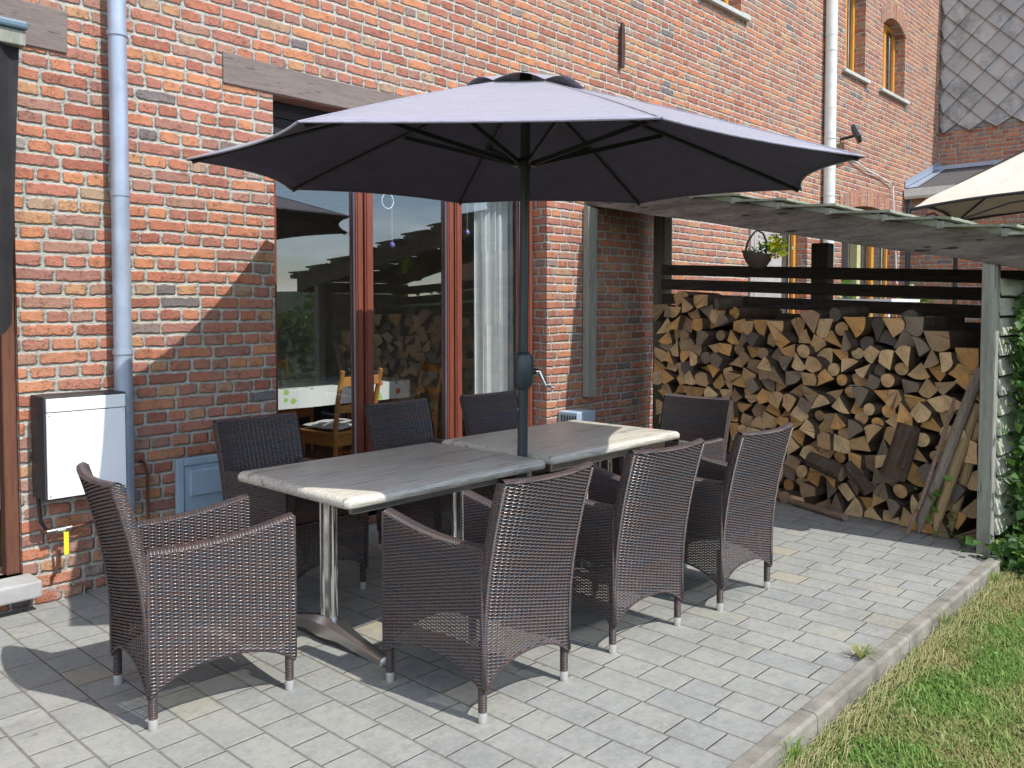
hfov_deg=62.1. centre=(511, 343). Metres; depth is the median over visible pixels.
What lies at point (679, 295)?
firewood log
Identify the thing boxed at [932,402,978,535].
wooden stake
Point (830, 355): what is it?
firewood log
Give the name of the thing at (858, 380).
firewood log
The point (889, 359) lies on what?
firewood log
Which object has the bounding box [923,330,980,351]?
firewood log
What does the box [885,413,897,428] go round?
firewood log
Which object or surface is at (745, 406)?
firewood log
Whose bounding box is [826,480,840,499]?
firewood log
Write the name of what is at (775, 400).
firewood log
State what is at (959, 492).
firewood log
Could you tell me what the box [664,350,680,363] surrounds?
firewood log
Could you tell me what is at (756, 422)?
firewood log
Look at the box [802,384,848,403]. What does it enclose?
firewood log
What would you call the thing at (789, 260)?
window
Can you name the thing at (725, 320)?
firewood log
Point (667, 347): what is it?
firewood log
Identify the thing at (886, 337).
firewood log
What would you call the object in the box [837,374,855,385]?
firewood log
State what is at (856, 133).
floodlight
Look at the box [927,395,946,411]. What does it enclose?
firewood log
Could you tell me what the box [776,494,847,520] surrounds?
stick
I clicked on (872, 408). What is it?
firewood log
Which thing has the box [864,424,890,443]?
firewood log
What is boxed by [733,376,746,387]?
firewood log
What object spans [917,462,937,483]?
firewood log
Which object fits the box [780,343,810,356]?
firewood log
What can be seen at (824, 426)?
firewood log
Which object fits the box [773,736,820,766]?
grass tuft
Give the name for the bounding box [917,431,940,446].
firewood log
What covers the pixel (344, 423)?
seat cushion
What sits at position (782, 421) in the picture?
firewood log
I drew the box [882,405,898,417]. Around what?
firewood log
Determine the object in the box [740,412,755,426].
firewood log
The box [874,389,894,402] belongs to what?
firewood log
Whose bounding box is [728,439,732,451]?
firewood log
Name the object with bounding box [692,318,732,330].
firewood log
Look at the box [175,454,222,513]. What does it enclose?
meter hatch
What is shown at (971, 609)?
dry grass
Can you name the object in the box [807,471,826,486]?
firewood log
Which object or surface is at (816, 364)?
firewood log
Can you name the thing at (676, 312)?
firewood log
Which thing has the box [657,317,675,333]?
firewood log
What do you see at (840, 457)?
firewood log
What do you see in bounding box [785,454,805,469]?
firewood log
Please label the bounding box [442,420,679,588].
patio table
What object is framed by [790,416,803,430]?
firewood log
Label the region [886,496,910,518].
firewood log
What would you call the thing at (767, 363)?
firewood log
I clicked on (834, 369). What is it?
firewood log
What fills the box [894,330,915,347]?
firewood log
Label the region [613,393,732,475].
wicker armchair
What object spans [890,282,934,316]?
potted shrub
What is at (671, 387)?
firewood log
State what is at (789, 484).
firewood log
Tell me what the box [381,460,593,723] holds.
wicker armchair
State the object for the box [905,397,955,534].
stick
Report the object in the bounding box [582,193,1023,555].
wood shelter
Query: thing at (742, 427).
firewood log
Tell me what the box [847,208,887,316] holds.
glazed door
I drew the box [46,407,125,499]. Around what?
door
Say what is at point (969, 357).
firewood log
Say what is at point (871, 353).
firewood log
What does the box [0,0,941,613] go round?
brick house
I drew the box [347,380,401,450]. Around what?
dining table
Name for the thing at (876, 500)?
firewood log
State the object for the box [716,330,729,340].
firewood log
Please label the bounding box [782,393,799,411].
firewood log
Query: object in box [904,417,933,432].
firewood log
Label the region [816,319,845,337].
firewood log
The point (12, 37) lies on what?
screen door
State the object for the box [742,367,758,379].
firewood log
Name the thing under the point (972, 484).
firewood log
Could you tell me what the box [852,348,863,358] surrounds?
firewood log
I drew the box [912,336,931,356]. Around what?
firewood log
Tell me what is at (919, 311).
firewood log
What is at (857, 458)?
firewood log
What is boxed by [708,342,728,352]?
firewood log
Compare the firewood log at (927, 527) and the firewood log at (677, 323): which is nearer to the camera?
the firewood log at (927, 527)
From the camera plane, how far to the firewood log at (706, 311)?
7.26 m
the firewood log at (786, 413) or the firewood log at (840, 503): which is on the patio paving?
the firewood log at (840, 503)
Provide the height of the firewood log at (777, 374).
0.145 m
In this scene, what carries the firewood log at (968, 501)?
on the firewood log at (963, 520)
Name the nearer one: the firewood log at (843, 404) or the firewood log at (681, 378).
the firewood log at (843, 404)
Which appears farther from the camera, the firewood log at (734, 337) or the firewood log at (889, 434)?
the firewood log at (734, 337)
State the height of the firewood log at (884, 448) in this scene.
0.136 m
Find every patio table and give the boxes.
[238,442,544,665]
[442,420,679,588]
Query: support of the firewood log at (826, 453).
on the firewood log at (822, 474)
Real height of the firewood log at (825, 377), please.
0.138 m
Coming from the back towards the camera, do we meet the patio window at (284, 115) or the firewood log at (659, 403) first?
the firewood log at (659, 403)
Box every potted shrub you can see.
[839,280,856,385]
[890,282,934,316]
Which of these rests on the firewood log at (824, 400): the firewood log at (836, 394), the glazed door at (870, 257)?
the firewood log at (836, 394)
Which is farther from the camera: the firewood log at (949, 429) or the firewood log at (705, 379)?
the firewood log at (705, 379)
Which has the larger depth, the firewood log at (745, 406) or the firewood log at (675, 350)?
the firewood log at (675, 350)
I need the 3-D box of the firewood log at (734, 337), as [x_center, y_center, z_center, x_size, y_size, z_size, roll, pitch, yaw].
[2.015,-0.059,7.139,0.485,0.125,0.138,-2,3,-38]
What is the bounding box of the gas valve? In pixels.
[40,521,93,554]
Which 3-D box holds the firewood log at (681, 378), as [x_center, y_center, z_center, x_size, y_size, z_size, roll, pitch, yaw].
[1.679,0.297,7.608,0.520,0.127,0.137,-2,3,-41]
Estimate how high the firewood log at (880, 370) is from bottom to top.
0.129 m
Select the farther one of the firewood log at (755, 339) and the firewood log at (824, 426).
the firewood log at (755, 339)
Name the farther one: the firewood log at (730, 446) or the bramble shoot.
the firewood log at (730, 446)
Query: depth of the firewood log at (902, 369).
5.83 m
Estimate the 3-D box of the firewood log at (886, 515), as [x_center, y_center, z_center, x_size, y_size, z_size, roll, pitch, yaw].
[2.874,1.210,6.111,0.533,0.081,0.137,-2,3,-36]
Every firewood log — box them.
[652,304,674,320]
[652,370,662,384]
[654,347,667,361]
[654,358,667,371]
[656,399,662,414]
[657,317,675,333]
[658,330,675,344]
[658,389,666,396]
[660,343,674,350]
[661,369,678,383]
[661,382,678,392]
[664,306,674,317]
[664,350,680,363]
[666,315,689,329]
[667,362,678,371]
[670,307,688,317]
[670,340,680,356]
[674,291,720,306]
[674,330,679,341]
[675,384,697,392]
[677,362,681,373]
[677,372,685,384]
[679,338,695,349]
[680,329,696,340]
[680,350,689,361]
[681,361,706,373]
[682,297,696,312]
[682,385,702,394]
[683,317,696,332]
[685,370,707,384]
[688,309,707,318]
[690,343,712,355]
[690,350,708,365]
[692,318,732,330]
[692,386,705,396]
[694,295,744,308]
[695,372,717,386]
[696,329,730,343]
[697,330,727,344]
[700,305,748,317]
[701,352,713,363]
[704,386,721,396]
[707,364,724,377]
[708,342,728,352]
[709,309,729,323]
[709,352,738,368]
[710,321,732,328]
[713,373,727,388]
[714,295,742,310]
[715,315,740,326]
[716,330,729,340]
[718,343,738,355]
[719,388,732,397]
[723,366,742,378]
[725,378,738,390]
[725,452,729,461]
[727,329,740,344]
[727,370,742,382]
[727,433,730,447]
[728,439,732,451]
[729,307,781,318]
[729,357,746,367]
[729,422,741,438]
[730,416,740,421]
[731,387,746,401]
[731,401,751,417]
[733,318,786,333]
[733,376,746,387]
[734,344,747,354]
[737,401,756,411]
[738,332,749,345]
[738,424,746,431]
[739,321,756,334]
[739,351,757,366]
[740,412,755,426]
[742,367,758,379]
[744,388,757,402]
[744,426,762,431]
[745,378,765,394]
[746,345,777,357]
[747,332,772,346]
[747,358,761,373]
[750,416,769,429]
[752,402,769,416]
[753,319,792,336]
[756,388,771,403]
[757,348,776,358]
[757,356,779,370]
[759,369,769,379]
[761,379,775,392]
[761,411,779,427]
[766,320,795,339]
[766,404,785,416]
[767,332,777,346]
[768,390,791,408]
[769,366,805,385]
[772,347,783,360]
[773,416,790,425]
[775,331,803,348]
[776,382,799,390]
[777,487,785,494]
[779,355,794,370]
[779,465,787,482]
[779,489,799,503]
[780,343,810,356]
[780,410,790,416]
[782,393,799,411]
[783,464,798,480]
[784,479,799,489]
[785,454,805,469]
[786,370,807,384]
[787,436,808,454]
[789,493,827,504]
[790,383,804,396]
[790,406,815,421]
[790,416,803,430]
[791,317,809,340]
[791,352,806,370]
[791,429,816,445]
[796,396,833,413]
[796,465,809,477]
[796,477,810,496]
[797,345,818,357]
[799,329,813,343]
[799,418,822,437]
[800,310,829,333]
[800,371,818,385]
[800,445,817,458]
[800,481,826,497]
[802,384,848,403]
[804,356,830,372]
[805,452,846,480]
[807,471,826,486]
[809,440,819,451]
[811,334,840,351]
[811,393,835,408]
[815,409,836,420]
[815,497,833,508]
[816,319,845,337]
[817,348,841,363]
[817,368,837,385]
[817,432,833,449]
[818,419,838,433]
[818,447,835,458]
[819,459,848,476]
[822,411,840,424]
[824,330,842,346]
[825,476,848,487]
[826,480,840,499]
[827,389,846,399]
[828,363,855,375]
[829,305,869,321]
[829,492,872,513]
[831,349,853,360]
[831,413,854,428]
[832,396,855,413]
[834,433,856,453]
[834,451,848,462]
[835,322,850,335]
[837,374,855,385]
[838,427,847,438]
[838,482,872,500]
[841,330,862,350]
[841,358,870,372]
[843,317,886,337]
[843,461,875,495]
[844,494,872,517]
[845,386,857,397]
[847,419,871,439]
[848,450,877,468]
[848,468,873,478]
[848,479,871,494]
[849,436,881,451]
[851,401,863,413]
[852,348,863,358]
[852,373,867,385]
[852,386,903,407]
[855,363,877,377]
[855,411,884,423]
[860,336,890,349]
[860,495,887,508]
[862,345,896,363]
[863,402,885,414]
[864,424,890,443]
[864,506,887,520]
[865,373,902,389]
[865,454,876,471]
[871,318,887,341]
[872,417,889,425]
[872,467,883,483]
[872,492,896,506]
[873,481,908,498]
[874,363,896,376]
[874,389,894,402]
[875,454,886,468]
[877,437,889,454]
[878,349,903,369]
[879,329,898,345]
[879,422,920,481]
[881,373,911,386]
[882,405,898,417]
[883,316,938,337]
[883,476,908,485]
[883,509,900,523]
[884,426,894,444]
[885,389,918,408]
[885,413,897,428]
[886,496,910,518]
[893,481,923,497]
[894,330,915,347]
[895,345,927,367]
[895,363,914,374]
[896,400,911,422]
[897,430,916,467]
[899,506,916,526]
[901,306,925,317]
[902,378,925,392]
[904,317,964,335]
[904,393,930,409]
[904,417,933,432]
[907,470,924,486]
[908,362,935,379]
[908,459,926,475]
[910,401,940,422]
[910,493,919,514]
[911,518,932,533]
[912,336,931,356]
[914,445,936,462]
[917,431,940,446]
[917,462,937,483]
[919,378,954,397]
[921,417,943,431]
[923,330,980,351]
[923,350,955,367]
[926,503,969,525]
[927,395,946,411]
[929,364,955,381]
[930,450,941,461]
[935,381,965,394]
[935,439,945,451]
[935,497,976,510]
[936,515,975,537]
[939,352,959,372]
[939,410,957,425]
[940,424,965,439]
[943,392,978,410]
[943,481,976,503]
[946,509,976,529]
[948,363,973,378]
[954,521,1021,539]
[955,347,1008,370]
[955,373,1014,400]
[957,470,996,490]
[958,464,977,477]
[961,498,976,517]
[964,436,997,464]
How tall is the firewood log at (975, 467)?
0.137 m
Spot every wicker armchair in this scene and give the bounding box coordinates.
[76,462,296,730]
[212,411,368,589]
[364,398,498,549]
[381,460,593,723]
[460,390,571,490]
[527,438,704,653]
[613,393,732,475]
[632,422,793,610]
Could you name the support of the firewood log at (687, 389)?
on the firewood log
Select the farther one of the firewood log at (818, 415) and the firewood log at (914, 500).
the firewood log at (818, 415)
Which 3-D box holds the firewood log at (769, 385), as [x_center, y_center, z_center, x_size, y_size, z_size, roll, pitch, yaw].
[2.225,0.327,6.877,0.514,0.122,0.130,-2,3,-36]
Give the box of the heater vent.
[558,409,594,421]
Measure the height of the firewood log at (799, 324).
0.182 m
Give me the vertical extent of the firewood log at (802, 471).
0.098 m
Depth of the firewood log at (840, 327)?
6.22 m
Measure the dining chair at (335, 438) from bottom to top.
0.934 m
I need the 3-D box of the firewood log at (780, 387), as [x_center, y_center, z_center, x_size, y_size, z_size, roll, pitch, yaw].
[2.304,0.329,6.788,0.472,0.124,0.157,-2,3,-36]
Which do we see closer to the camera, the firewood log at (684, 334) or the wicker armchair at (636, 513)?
the wicker armchair at (636, 513)
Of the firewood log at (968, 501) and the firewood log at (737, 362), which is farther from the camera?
the firewood log at (737, 362)
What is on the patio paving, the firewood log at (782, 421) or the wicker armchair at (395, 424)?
the wicker armchair at (395, 424)
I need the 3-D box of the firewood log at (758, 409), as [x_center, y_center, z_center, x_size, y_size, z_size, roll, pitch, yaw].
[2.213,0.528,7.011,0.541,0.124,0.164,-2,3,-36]
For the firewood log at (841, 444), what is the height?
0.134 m
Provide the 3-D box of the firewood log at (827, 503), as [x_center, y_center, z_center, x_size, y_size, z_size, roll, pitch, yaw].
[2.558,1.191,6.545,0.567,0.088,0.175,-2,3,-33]
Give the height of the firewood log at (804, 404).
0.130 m
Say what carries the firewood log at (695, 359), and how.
on the firewood log
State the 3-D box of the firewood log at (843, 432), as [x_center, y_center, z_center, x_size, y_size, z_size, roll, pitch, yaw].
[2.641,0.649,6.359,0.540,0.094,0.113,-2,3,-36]
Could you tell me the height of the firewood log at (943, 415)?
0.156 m
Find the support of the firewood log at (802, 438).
on the firewood log at (794, 446)
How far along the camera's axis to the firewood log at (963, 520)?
5.58 m
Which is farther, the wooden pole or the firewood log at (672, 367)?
the firewood log at (672, 367)
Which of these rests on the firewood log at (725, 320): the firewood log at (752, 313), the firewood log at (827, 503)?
the firewood log at (752, 313)
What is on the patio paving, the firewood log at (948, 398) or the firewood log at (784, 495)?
the firewood log at (784, 495)
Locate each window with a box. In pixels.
[273,101,532,453]
[781,234,795,313]
[845,0,854,71]
[883,23,894,92]
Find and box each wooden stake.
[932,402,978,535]
[948,422,978,531]
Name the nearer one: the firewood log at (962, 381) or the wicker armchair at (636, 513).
the wicker armchair at (636, 513)
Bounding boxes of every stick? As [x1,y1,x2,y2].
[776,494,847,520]
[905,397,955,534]
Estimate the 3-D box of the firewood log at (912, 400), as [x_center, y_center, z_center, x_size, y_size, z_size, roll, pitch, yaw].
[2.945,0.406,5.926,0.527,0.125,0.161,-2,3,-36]
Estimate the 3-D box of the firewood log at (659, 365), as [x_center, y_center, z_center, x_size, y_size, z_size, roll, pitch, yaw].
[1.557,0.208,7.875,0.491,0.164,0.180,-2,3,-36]
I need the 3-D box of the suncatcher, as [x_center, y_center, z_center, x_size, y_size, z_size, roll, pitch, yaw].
[-0.920,-1.124,6.286,0.008,0.258,0.117,2,3,43]
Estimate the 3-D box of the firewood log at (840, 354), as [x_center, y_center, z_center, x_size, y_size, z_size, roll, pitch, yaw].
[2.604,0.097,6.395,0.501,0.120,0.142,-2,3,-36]
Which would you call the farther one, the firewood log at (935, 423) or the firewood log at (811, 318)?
the firewood log at (811, 318)
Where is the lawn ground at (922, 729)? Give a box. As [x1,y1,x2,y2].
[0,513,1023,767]
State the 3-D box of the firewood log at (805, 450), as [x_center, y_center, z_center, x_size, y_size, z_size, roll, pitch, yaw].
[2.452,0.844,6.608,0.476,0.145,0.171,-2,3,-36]
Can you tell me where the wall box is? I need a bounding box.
[30,390,126,500]
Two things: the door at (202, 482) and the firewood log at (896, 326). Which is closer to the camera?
the door at (202, 482)
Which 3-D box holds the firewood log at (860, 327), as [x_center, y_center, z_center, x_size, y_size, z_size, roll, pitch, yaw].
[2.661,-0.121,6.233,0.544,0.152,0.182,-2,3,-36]
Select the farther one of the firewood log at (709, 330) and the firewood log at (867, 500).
the firewood log at (709, 330)
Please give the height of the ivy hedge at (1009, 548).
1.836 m
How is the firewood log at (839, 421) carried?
on the firewood log at (843, 432)
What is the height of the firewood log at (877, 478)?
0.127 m
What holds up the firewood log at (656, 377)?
on the firewood log at (671, 387)
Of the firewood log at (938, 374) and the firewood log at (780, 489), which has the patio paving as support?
the firewood log at (780, 489)
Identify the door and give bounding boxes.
[0,16,27,335]
[0,287,19,575]
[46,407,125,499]
[184,462,222,511]
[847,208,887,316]
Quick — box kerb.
[726,555,1004,767]
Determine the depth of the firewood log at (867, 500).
6.11 m
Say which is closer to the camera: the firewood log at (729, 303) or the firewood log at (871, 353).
the firewood log at (871, 353)
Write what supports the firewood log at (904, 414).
on the firewood log at (913, 422)
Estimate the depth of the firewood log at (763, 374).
6.71 m
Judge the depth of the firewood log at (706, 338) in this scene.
7.21 m
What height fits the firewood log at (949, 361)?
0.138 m
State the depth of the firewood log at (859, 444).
6.09 m
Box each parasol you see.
[185,71,865,604]
[904,149,1023,303]
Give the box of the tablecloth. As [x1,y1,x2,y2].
[278,375,412,409]
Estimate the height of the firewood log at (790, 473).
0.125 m
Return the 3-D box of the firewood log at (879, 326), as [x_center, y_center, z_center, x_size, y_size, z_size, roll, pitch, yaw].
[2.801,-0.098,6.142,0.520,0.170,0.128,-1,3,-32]
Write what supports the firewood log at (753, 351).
on the firewood log at (744, 356)
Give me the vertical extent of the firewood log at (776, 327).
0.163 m
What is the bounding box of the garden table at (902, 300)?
[834,299,919,316]
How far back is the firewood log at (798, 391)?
6.52 m
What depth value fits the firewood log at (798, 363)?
6.45 m
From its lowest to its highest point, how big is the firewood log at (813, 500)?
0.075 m
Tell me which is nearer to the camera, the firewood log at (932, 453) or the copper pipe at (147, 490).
the copper pipe at (147, 490)
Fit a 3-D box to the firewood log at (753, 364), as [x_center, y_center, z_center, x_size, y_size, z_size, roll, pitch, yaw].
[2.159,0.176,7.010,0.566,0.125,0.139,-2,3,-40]
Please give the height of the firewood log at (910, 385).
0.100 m
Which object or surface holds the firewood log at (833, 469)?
on the firewood log at (862, 482)
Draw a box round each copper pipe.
[50,546,58,577]
[139,460,149,519]
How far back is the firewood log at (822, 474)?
6.31 m
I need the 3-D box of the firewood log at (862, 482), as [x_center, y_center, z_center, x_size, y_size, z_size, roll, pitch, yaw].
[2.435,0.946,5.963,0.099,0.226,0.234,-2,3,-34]
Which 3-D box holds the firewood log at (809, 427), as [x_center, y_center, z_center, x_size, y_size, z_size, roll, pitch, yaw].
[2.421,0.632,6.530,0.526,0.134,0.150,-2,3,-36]
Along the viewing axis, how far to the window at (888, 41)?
13.49 m
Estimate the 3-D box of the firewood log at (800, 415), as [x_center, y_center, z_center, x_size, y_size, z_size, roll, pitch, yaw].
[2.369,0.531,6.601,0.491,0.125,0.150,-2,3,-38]
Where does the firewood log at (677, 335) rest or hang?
on the firewood log at (668, 337)
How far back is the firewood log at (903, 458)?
5.62 m
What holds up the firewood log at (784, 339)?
on the firewood log at (790, 350)
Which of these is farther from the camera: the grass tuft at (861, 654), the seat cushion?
the seat cushion
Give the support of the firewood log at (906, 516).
on the patio paving
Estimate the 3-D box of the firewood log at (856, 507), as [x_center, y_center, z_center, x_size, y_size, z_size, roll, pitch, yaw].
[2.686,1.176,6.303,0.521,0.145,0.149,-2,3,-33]
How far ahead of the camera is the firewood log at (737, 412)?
7.00 m
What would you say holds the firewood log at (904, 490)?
on the firewood log at (896, 505)
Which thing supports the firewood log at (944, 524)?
on the patio paving
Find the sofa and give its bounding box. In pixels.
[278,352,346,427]
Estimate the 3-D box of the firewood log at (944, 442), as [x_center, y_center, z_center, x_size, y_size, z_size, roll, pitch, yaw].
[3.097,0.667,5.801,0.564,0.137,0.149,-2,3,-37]
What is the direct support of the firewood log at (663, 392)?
on the firewood log
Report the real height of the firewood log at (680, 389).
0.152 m
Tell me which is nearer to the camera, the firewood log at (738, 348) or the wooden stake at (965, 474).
the wooden stake at (965, 474)
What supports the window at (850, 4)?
in the brick house
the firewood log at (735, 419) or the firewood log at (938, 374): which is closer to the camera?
the firewood log at (938, 374)
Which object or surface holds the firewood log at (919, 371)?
on the firewood log at (910, 385)
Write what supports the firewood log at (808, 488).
on the firewood log at (813, 500)
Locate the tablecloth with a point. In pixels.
(306, 392)
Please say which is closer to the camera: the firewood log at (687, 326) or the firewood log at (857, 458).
the firewood log at (857, 458)
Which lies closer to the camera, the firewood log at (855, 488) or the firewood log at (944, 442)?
the firewood log at (944, 442)
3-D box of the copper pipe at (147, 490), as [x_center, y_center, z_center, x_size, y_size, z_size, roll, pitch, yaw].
[-2.036,0.967,4.712,0.056,0.649,0.029,1,2,16]
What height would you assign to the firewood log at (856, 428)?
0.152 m
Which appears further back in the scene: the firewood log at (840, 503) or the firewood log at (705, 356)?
the firewood log at (705, 356)
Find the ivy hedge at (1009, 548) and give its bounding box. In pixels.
[958,292,1023,578]
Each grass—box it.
[778,568,1023,767]
[800,574,1023,767]
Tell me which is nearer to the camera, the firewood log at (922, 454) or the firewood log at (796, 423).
the firewood log at (922, 454)
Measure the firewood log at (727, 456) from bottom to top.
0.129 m
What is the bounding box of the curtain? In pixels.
[474,202,512,393]
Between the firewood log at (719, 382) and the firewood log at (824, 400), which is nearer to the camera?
the firewood log at (824, 400)
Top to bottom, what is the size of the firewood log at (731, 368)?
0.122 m
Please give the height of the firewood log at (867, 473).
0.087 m
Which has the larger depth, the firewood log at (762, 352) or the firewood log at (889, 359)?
the firewood log at (762, 352)
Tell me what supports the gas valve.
attached to the brick house
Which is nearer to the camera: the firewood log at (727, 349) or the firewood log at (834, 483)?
the firewood log at (834, 483)
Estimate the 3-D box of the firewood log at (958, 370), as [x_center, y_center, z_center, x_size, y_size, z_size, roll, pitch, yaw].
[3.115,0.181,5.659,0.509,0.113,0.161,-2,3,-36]
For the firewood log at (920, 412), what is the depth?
5.67 m
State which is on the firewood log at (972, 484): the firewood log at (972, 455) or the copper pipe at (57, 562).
the firewood log at (972, 455)
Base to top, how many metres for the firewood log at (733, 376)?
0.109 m
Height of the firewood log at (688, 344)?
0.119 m
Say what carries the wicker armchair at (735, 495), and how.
on the patio paving
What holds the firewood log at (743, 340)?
on the firewood log at (753, 351)
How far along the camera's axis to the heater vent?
7.33 m
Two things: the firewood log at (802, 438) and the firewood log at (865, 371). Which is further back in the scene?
the firewood log at (802, 438)
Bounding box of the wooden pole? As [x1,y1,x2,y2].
[917,366,979,532]
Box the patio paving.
[0,493,1018,767]
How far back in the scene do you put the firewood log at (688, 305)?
7.36 m
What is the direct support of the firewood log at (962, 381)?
on the firewood log at (948, 398)
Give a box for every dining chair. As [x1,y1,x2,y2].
[278,355,313,450]
[300,368,382,459]
[416,357,441,437]
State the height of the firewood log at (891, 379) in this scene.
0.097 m
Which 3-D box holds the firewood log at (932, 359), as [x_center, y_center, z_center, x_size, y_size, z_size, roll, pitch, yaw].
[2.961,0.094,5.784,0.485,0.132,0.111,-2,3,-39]
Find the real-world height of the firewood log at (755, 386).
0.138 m
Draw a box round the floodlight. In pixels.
[840,124,861,143]
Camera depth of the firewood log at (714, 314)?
7.19 m
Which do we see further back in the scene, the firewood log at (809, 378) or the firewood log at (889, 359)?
the firewood log at (809, 378)
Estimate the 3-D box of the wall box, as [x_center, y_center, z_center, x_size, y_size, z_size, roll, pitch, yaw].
[-2.225,0.514,4.384,0.203,0.516,0.400,2,3,43]
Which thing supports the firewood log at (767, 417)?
on the firewood log
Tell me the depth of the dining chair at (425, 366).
7.96 m
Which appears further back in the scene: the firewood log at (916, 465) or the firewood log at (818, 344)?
the firewood log at (818, 344)
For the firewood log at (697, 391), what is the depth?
7.30 m
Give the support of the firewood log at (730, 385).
on the firewood log at (726, 393)
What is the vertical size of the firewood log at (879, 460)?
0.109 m
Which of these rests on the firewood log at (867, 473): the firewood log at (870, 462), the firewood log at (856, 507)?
the firewood log at (870, 462)
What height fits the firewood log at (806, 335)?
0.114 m
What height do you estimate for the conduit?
0.204 m
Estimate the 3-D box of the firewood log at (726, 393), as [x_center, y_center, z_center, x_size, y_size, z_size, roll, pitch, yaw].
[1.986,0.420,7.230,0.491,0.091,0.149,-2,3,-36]
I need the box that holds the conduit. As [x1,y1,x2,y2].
[36,497,47,530]
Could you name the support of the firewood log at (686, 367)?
on the firewood log at (690, 377)
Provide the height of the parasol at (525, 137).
2.704 m
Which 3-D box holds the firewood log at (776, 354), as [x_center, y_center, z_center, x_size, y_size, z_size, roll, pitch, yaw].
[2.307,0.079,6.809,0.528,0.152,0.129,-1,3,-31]
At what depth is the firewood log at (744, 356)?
6.94 m
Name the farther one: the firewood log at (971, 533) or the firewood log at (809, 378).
the firewood log at (809, 378)
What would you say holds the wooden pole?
on the patio paving
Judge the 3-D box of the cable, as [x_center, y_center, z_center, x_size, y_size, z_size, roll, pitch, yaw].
[5.331,-1.770,12.573,1.792,1.730,0.080,-2,3,-45]
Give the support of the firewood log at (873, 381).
on the firewood log at (863, 395)
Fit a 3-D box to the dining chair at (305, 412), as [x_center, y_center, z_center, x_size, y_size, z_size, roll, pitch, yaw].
[-2.291,0.595,8.441,0.534,0.934,0.440,2,3,43]
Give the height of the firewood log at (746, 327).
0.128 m
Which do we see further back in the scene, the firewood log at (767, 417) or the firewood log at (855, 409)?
the firewood log at (767, 417)
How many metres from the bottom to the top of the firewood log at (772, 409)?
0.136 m
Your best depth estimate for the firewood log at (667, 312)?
7.58 m
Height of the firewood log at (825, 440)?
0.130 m
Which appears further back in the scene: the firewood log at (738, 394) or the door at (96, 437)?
the firewood log at (738, 394)
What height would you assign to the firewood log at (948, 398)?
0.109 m
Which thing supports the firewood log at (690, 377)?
on the firewood log at (687, 389)
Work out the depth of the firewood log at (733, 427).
7.06 m
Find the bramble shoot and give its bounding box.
[915,475,963,538]
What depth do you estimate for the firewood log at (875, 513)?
6.07 m
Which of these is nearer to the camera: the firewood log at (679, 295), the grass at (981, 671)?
the grass at (981, 671)
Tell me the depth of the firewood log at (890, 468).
5.67 m
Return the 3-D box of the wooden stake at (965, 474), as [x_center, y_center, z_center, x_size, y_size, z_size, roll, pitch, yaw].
[2.949,0.884,5.513,0.072,0.783,0.222,-2,3,-33]
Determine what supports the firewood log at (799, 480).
on the firewood log at (813, 500)
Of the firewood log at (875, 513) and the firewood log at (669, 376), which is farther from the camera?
the firewood log at (669, 376)
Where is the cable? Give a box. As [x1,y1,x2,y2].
[853,160,896,283]
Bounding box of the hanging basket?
[742,230,794,268]
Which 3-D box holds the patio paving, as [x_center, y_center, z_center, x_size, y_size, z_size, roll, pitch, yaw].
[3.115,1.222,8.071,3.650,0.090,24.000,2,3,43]
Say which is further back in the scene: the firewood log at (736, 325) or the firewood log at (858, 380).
the firewood log at (736, 325)
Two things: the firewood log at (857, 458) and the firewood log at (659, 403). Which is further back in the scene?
the firewood log at (659, 403)
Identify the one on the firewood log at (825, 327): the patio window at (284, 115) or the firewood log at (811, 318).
the firewood log at (811, 318)
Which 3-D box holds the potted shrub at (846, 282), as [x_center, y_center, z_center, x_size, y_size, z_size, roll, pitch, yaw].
[3.721,0.180,9.270,0.490,1.897,0.478,0,2,-4]
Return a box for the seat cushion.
[302,418,351,429]
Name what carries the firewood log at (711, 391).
on the firewood log
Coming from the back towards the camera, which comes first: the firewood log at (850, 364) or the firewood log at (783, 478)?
the firewood log at (783, 478)
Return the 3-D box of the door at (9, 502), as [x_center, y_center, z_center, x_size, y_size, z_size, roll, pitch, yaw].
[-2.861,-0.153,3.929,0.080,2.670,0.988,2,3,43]
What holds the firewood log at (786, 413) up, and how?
on the firewood log at (782, 421)
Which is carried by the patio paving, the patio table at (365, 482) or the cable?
the patio table at (365, 482)
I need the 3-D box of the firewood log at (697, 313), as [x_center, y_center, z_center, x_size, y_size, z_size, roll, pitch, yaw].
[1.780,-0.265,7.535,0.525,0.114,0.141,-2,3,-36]
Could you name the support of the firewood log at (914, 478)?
on the firewood log at (904, 490)
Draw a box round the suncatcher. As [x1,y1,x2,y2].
[381,194,393,208]
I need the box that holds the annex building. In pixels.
[904,0,1023,337]
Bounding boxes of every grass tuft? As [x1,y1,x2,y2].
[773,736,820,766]
[842,641,886,659]
[936,607,961,628]
[985,567,1006,583]
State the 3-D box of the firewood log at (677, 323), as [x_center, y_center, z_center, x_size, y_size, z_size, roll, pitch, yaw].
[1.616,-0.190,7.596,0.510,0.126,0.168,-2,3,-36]
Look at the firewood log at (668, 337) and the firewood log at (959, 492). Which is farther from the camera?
the firewood log at (668, 337)

